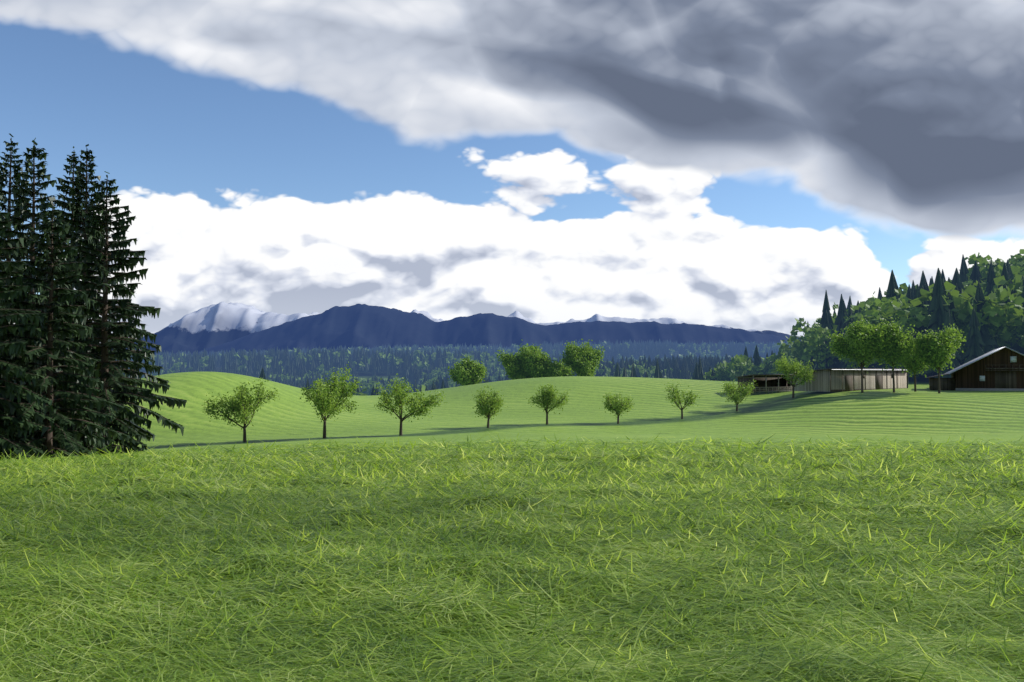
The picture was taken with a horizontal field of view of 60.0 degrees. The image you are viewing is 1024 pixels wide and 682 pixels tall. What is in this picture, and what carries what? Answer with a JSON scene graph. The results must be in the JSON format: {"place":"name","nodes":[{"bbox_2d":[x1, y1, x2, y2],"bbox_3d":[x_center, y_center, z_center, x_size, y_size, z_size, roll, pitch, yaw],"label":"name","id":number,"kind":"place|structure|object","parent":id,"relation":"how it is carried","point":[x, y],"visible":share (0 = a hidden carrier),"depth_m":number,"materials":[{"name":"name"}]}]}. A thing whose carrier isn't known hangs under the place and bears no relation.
{"place":"outdoors","nodes":[
{"label":"outdoors","id":0,"kind":"place"},
{"bbox_2d":[126,302,799,354],"bbox_3d":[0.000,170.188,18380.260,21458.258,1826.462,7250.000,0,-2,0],"label":"mountains","id":1,"kind":"structure","parent":0,"point":[213,325],"depth_m":16442.13,"materials":[{"name":"white snow"}]},
{"bbox_2d":[191,304,800,355],"bbox_3d":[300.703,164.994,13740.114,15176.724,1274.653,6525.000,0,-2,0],"label":"mountains","id":2,"kind":"structure","parent":0,"point":[365,325],"depth_m":11961.59,"materials":[{"name":"blue stone"}]},
{"bbox_2d":[0,0,1023,337],"bbox_3d":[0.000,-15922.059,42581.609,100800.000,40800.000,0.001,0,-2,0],"label":"cloud","id":3,"kind":"structure","parent":0,"point":[904,112],"depth_m":42355.00,"materials":[{"name":"white"}]},
{"bbox_2d":[0,440,1023,681],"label":"cut grass","id":4,"kind":"structure","parent":0,"point":[178,530],"depth_m":8.96,"materials":[{"name":"green plant"}]},
{"bbox_2d":[0,351,1023,681],"bbox_3d":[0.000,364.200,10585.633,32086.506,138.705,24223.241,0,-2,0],"label":"meadow ground","id":5,"kind":"structure","parent":0,"point":[880,415],"depth_m":124.69,"materials":[{"name":"green plant"}]},
{"bbox_2d":[0,256,13,398],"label":"spruce","id":6,"kind":"object","parent":5,"relation":"on","point":[2,258],"visible":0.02,"depth_m":86.02,"materials":[{"name":"green plant"}]},
{"bbox_2d":[0,133,53,391],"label":"spruce","id":7,"kind":"object","parent":5,"relation":"on","point":[3,178],"visible":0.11,"depth_m":96.47,"materials":[{"name":"green plant"}]},
{"bbox_2d":[0,186,60,459],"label":"spruce","id":8,"kind":"object","parent":5,"relation":"on","point":[9,389],"visible":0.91,"depth_m":60.20,"materials":[{"name":"green plant"}]},
{"bbox_2d":[0,138,96,459],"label":"spruce","id":9,"kind":"object","parent":5,"relation":"on","point":[20,201],"visible":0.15,"depth_m":76.20,"materials":[{"name":"green plant"}]},
{"bbox_2d":[0,197,131,458],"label":"spruce","id":10,"kind":"object","parent":5,"relation":"on","point":[74,370],"visible":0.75,"depth_m":63.84,"materials":[{"name":"green plant"}]},
{"bbox_2d":[37,146,138,430],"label":"spruce","id":11,"kind":"object","parent":5,"relation":"on","point":[63,187],"visible":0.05,"depth_m":102.26,"materials":[{"name":"green plant"}]},
{"bbox_2d":[35,144,146,451],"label":"spruce","id":12,"kind":"object","parent":5,"relation":"on","point":[75,223],"visible":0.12,"depth_m":86.10,"materials":[{"name":"green plant"}]},
{"bbox_2d":[18,171,186,455],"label":"spruce","id":13,"kind":"object","parent":5,"relation":"on","point":[124,309],"visible":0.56,"depth_m":71.83,"materials":[{"name":"green plant"}]},
{"bbox_2d":[201,377,278,441],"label":"fruit tree","id":14,"kind":"object","parent":5,"relation":"on","point":[241,404],"visible":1,"depth_m":90.55,"materials":[{"name":"green plant"}]},
{"bbox_2d":[300,362,361,437],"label":"fruit tree","id":15,"kind":"object","parent":5,"relation":"on","point":[325,398],"visible":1,"depth_m":92.58,"materials":[{"name":"green plant"}]},
{"bbox_2d":[14,347,767,394],"bbox_3d":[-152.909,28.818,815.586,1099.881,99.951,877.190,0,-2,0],"label":"valley conifers","id":16,"kind":"object","parent":5,"relation":"on","point":[698,370],"visible":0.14,"depth_m":874.68,"materials":[{"name":"green plant"}]},
{"bbox_2d":[374,373,446,435],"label":"fruit tree","id":17,"kind":"object","parent":5,"relation":"on","point":[398,397],"visible":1,"depth_m":96.37,"materials":[{"name":"green plant"}]},
{"bbox_2d":[118,339,786,378],"bbox_3d":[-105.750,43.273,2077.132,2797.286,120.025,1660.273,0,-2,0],"label":"ridge conifers","id":18,"kind":"object","parent":5,"relation":"on","point":[651,349],"visible":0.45,"depth_m":1494.73,"materials":[{"name":"plant"}]},
{"bbox_2d":[131,341,789,372],"bbox_3d":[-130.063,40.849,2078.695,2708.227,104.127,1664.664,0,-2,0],"label":"broadleaf wood","id":19,"kind":"object","parent":5,"relation":"on","point":[450,356],"visible":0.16,"depth_m":1455.59,"materials":[{"name":"green plant"}]},
{"bbox_2d":[129,348,791,395],"bbox_3d":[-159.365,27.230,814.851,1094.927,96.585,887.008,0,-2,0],"label":"broadleaf wood","id":20,"kind":"object","parent":5,"relation":"on","point":[367,388],"visible":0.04,"depth_m":956.58,"materials":[{"name":"green plant"}]},
{"bbox_2d":[447,355,486,385],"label":"tree","id":21,"kind":"object","parent":5,"relation":"on","point":[469,372],"visible":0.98,"depth_m":259.08,"materials":[{"name":"green plant"}]},
{"bbox_2d":[470,385,507,427],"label":"fruit tree","id":22,"kind":"object","parent":5,"relation":"on","point":[493,405],"visible":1,"depth_m":112.09,"materials":[{"name":"green plant"}]},
{"bbox_2d":[192,341,786,354],"bbox_3d":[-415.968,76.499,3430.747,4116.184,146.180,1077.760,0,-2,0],"label":"tree","id":23,"kind":"object","parent":5,"relation":"on","point":[540,346],"depth_m":3296.45,"materials":[{"name":"green plant"}]},
{"bbox_2d":[495,340,543,379],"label":"tree","id":24,"kind":"object","parent":5,"relation":"on","point":[515,360],"visible":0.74,"depth_m":268.81,"materials":[{"name":"green plant"}]},
{"bbox_2d":[507,349,560,378],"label":"tree","id":25,"kind":"object","parent":5,"relation":"on","point":[537,370],"visible":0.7,"depth_m":267.96,"materials":[{"name":"green plant"}]},
{"bbox_2d":[526,384,569,424],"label":"fruit tree","id":26,"kind":"object","parent":5,"relation":"on","point":[548,397],"visible":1,"depth_m":119.44,"materials":[{"name":"green plant"}]},
{"bbox_2d":[547,359,577,376],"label":"tree","id":27,"kind":"object","parent":5,"relation":"on","point":[558,369],"visible":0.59,"depth_m":265.36,"materials":[{"name":"green plant"}]},
{"bbox_2d":[559,339,604,375],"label":"tree","id":28,"kind":"object","parent":5,"relation":"on","point":[583,361],"visible":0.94,"depth_m":270.00,"materials":[{"name":"green plant"}]},
{"bbox_2d":[599,391,634,423],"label":"fruit tree","id":29,"kind":"object","parent":5,"relation":"on","point":[617,405],"visible":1,"depth_m":122.39,"materials":[{"name":"green plant"}]},
{"bbox_2d":[664,380,700,418],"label":"fruit tree","id":30,"kind":"object","parent":5,"relation":"on","point":[689,399],"visible":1,"depth_m":130.64,"materials":[{"name":"green plant"}]},
{"bbox_2d":[717,380,757,410],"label":"fruit tree","id":31,"kind":"object","parent":5,"relation":"on","point":[732,392],"visible":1,"depth_m":140.09,"materials":[{"name":"green plant"}]},
{"bbox_2d":[735,374,792,393],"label":"open shelter","id":32,"kind":"object","parent":5,"relation":"on","point":[768,382],"visible":0.56,"depth_m":170.05,"materials":[{"name":"wood"}]},
{"bbox_2d":[771,354,816,397],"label":"fruit tree","id":33,"kind":"object","parent":5,"relation":"on","point":[804,374],"visible":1,"depth_m":149.46,"materials":[{"name":"green plant"}]},
{"bbox_2d":[603,249,1023,381],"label":"broadleaf wood","id":34,"kind":"object","parent":5,"relation":"on","point":[1003,321],"visible":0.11,"depth_m":227.92,"materials":[{"name":"green plant"}]},
{"bbox_2d":[610,255,1023,380],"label":"hill wood conifers","id":35,"kind":"object","parent":5,"relation":"on","point":[940,308],"visible":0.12,"depth_m":231.07,"materials":[{"name":"green plant"}]},
{"bbox_2d":[790,368,907,391],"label":"long shed","id":36,"kind":"structure","parent":5,"relation":"on","point":[835,379],"depth_m":153.88,"materials":[{"name":"wood"}]},
{"bbox_2d":[826,315,893,392],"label":"yard tree","id":37,"kind":"object","parent":5,"relation":"on","point":[858,341],"visible":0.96,"depth_m":144.56,"materials":[{"name":"green plant"}]},
{"bbox_2d":[865,317,918,392],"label":"yard tree","id":38,"kind":"object","parent":5,"relation":"on","point":[899,349],"visible":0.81,"depth_m":143.48,"materials":[{"name":"green plant"}]},
{"bbox_2d":[901,343,927,391],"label":"yard tree","id":39,"kind":"object","parent":5,"relation":"on","point":[912,366],"visible":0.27,"depth_m":149.28,"materials":[{"name":"green plant"}]},
{"bbox_2d":[908,323,965,392],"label":"yard tree","id":40,"kind":"object","parent":5,"relation":"on","point":[934,351],"visible":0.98,"depth_m":143.24,"materials":[{"name":"green plant"}]},
{"bbox_2d":[926,346,1023,390],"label":"barn","id":41,"kind":"structure","parent":5,"relation":"on","point":[1000,369],"depth_m":150.88,"materials":[{"name":"wood"}]},
{"bbox_2d":[0,432,1023,484],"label":"cut grass","id":42,"kind":"structure","parent":0,"point":[534,444],"depth_m":41.54,"materials":[{"name":"green plant"}]},
{"bbox_2d":[0,18,1023,293],"label":"sky","id":43,"kind":"structure","parent":0,"point":[151,120],"materials":[{"name":"blue"}]}
]}

